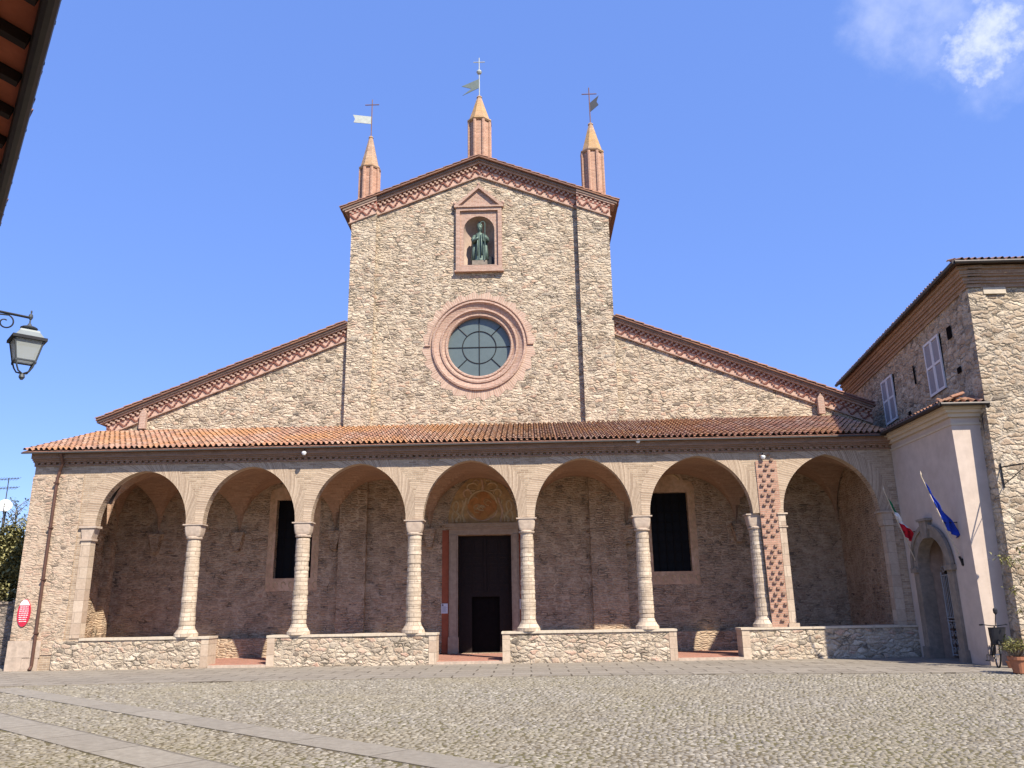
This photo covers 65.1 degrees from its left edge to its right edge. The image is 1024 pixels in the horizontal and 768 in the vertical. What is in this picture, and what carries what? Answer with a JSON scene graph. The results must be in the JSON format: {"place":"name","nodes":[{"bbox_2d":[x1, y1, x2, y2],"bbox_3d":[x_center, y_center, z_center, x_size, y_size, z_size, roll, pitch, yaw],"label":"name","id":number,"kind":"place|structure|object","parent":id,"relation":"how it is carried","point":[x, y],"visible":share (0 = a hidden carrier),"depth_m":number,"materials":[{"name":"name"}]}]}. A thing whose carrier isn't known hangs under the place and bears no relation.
{"place":"outdoors","nodes":[
{"label":"outdoors","id":0,"kind":"place"},
{"bbox_2d":[0,657,1017,686],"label":"pavement","id":1,"kind":"structure","parent":0,"point":[902,665],"depth_m":23.87,"materials":[{"name":"grey stone"}]},
{"bbox_2d":[0,500,12,528],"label":"satellite dish","id":2,"kind":"object","parent":1,"relation":"on","point":[3,508],"visible":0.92,"depth_m":38.40,"materials":[{"name":"white paint"}]},
{"bbox_2d":[0,600,15,666],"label":"garden wall","id":3,"kind":"structure","parent":1,"relation":"on","point":[6,613],"depth_m":30.14,"materials":[{"name":"beige stone"}]},
{"bbox_2d":[0,477,19,529],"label":"television aerial","id":4,"kind":"object","parent":1,"relation":"on","point":[7,489],"visible":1,"depth_m":39.68,"materials":[{"name":"grey metal"}]},
{"bbox_2d":[0,514,27,601],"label":"ivy hedge","id":5,"kind":"object","parent":1,"relation":"on","point":[11,544],"visible":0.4,"depth_m":31.46,"materials":[{"name":"green plant"}]},
{"bbox_2d":[0,497,29,529],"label":"young tree","id":6,"kind":"object","parent":1,"relation":"on","point":[16,512],"visible":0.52,"depth_m":35.30,"materials":[{"name":"green plant"}]},
{"bbox_2d":[4,415,921,670],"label":"portico","id":7,"kind":"structure","parent":1,"relation":"on","point":[84,486],"depth_m":28.79,"materials":[{"name":"stone"}]},
{"bbox_2d":[17,599,30,626],"bbox_3d":[-17.001,7.979,27.953,0.450,0.920,0.055,-1,-16,1],"label":"wall plaque","id":8,"kind":"object","parent":7,"relation":"attached to","point":[23,612],"depth_m":27.93,"materials":[{"name":"red metal"}]},
{"bbox_2d":[94,58,875,657],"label":"church","id":9,"kind":"structure","parent":1,"relation":"on","point":[524,326],"depth_m":34.00,"materials":[{"name":"stone"}]},
{"bbox_2d":[265,483,320,590],"bbox_3d":[-8.962,6.170,33.117,2.148,4.600,0.393,-1,-16,1],"label":"window","id":10,"kind":"structure","parent":9,"relation":"in","point":[283,580],"depth_m":33.01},
{"bbox_2d":[441,604,447,613],"bbox_3d":[-2.692,8.955,32.001,0.260,0.380,0.044,-1,-16,1],"label":"notice board","id":11,"kind":"object","parent":9,"relation":"attached to","point":[444,608],"visible":1,"depth_m":31.98,"materials":[{"name":"white paper"}]},
{"bbox_2d":[422,292,535,399],"bbox_3d":[-1.442,-1.661,35.101,5.009,5.009,0.470,-1,-16,1],"label":"rose window","id":12,"kind":"structure","parent":9,"relation":"in","point":[481,345],"depth_m":35.16,"materials":[{"name":"pink stone"}]},
{"bbox_2d":[471,221,488,264],"bbox_3d":[-1.445,-6.378,36.423,0.856,2.237,0.574,-1,-16,1],"label":"statue","id":13,"kind":"object","parent":9,"relation":"on","point":[479,253],"visible":1,"depth_m":36.24,"materials":[{"name":"green metal"}]},
{"bbox_2d":[459,535,511,652],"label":"door","id":14,"kind":"structure","parent":9,"relation":"in","point":[485,571],"depth_m":32.53,"materials":[{"name":"brown wood"}]},
{"bbox_2d":[648,474,700,584],"bbox_3d":[6.451,5.825,32.829,2.168,4.600,0.393,-1,-16,1],"label":"window","id":15,"kind":"structure","parent":9,"relation":"in","point":[670,562],"depth_m":32.84,"materials":[{"name":"black glass"}]},
{"bbox_2d":[835,256,1023,655],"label":"stone house","id":16,"kind":"structure","parent":1,"relation":"on","point":[956,326],"depth_m":25.27,"materials":[{"name":"stone"}]},
{"bbox_2d":[893,378,898,421],"bbox_3d":[15.781,0.654,32.883,0.020,1.880,1.440,-3,-16,7],"label":"window","id":17,"kind":"structure","parent":16,"relation":"in","point":[893,378],"depth_m":33.03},
{"bbox_2d":[939,338,946,392],"bbox_3d":[15.090,-0.643,28.041,0.020,1.960,1.440,-3,-16,7],"label":"window","id":18,"kind":"structure","parent":16,"relation":"in","point":[940,338],"depth_m":28.08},
{"bbox_2d":[999,463,1023,487],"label":"wall lantern","id":19,"kind":"object","parent":16,"relation":"attached to","point":[1001,467],"depth_m":23.53,"materials":[{"name":"black metal"}]},
{"bbox_2d":[879,391,1010,665],"bbox_3d":[13.971,4.628,25.648,1.835,8.100,4.805,-1,-16,1],"label":"plastered porch","id":20,"kind":"object","parent":1,"relation":"on","point":[939,444],"visible":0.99,"depth_m":24.78,"materials":[{"name":"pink paint"}]},
{"bbox_2d":[883,486,914,559],"bbox_3d":[13.205,4.846,27.103,1.021,2.788,0.231,3,-16,-15],"label":"hanging flag","id":21,"kind":"object","parent":20,"relation":"attached to","point":[907,532],"visible":0.98,"depth_m":27.15,"materials":[{"name":"red fabric"}]},
{"bbox_2d":[910,518,971,662],"bbox_3d":[13.961,6.536,25.660,1.140,4.430,2.720,-1,-16,1],"label":"stone doorway","id":22,"kind":"structure","parent":20,"relation":"in","point":[941,614],"depth_m":26.30,"materials":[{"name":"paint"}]},
{"bbox_2d":[920,471,963,565],"bbox_3d":[13.122,4.088,24.490,1.000,2.892,0.187,-1,-16,-1],"label":"hanging flag","id":23,"kind":"object","parent":20,"relation":"attached to","point":[949,524],"visible":1,"depth_m":24.44,"materials":[{"name":"fabric"},{"name":"wood"}]},
{"bbox_2d":[979,608,1007,667],"bbox_3d":[13.624,7.193,22.786,0.712,1.604,1.788,-1,-16,1],"label":"bicycle","id":24,"kind":"object","parent":1,"relation":"on","point":[996,635],"visible":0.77,"depth_m":22.18,"materials":[{"name":"metal"}]},
{"bbox_2d":[988,541,1023,614],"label":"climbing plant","id":25,"kind":"object","parent":1,"relation":"on","point":[1010,565],"visible":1,"depth_m":22.09,"materials":[{"name":"green plant"}]},
{"bbox_2d":[1002,634,1014,667],"bbox_3d":[13.660,7.319,22.030,0.534,0.906,0.434,-1,-16,1],"label":"potted plant","id":26,"kind":"object","parent":1,"relation":"on","point":[1008,662],"visible":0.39,"depth_m":22.00,"materials":[{"name":"green plant"}]},
{"bbox_2d":[999,638,1023,673],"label":"potted plant","id":27,"kind":"object","parent":1,"relation":"on","point":[1016,663],"visible":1,"depth_m":20.41,"materials":[{"name":"green plant"}]},
{"bbox_2d":[0,674,1023,767],"bbox_3d":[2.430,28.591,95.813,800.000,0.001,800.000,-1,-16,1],"label":"ground","id":28,"kind":"structure","parent":0,"point":[872,738],"depth_m":12.21,"materials":[{"name":"grey stone"}]},
{"bbox_2d":[0,0,61,225],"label":"eaved house","id":29,"kind":"structure","parent":28,"relation":"on","point":[26,29],"depth_m":6.40,"materials":[{"name":"brown paint"}]},
{"bbox_2d":[0,310,47,379],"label":"wall lantern","id":30,"kind":"object","parent":29,"relation":"attached to","point":[28,342],"depth_m":10.81,"materials":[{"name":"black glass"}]},
{"bbox_2d":[0,712,243,767],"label":"stone track","id":31,"kind":"structure","parent":28,"relation":"on","point":[130,753],"depth_m":11.55,"materials":[{"name":"beige stone"}]},
{"bbox_2d":[0,688,524,767],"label":"stone track","id":32,"kind":"structure","parent":28,"relation":"on","point":[407,756],"depth_m":12.26,"materials":[{"name":"grey stone"}]},
{"bbox_2d":[0,673,1023,767],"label":"cobbles","id":33,"kind":"object","parent":28,"relation":"on","point":[733,685],"visible":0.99,"depth_m":13.89,"materials":[{"name":"grey stone"}]},
{"bbox_2d":[0,0,1023,537],"label":"sky","id":34,"kind":"structure","parent":0,"point":[788,177],"materials":[{"name":"blue"}]}
]}

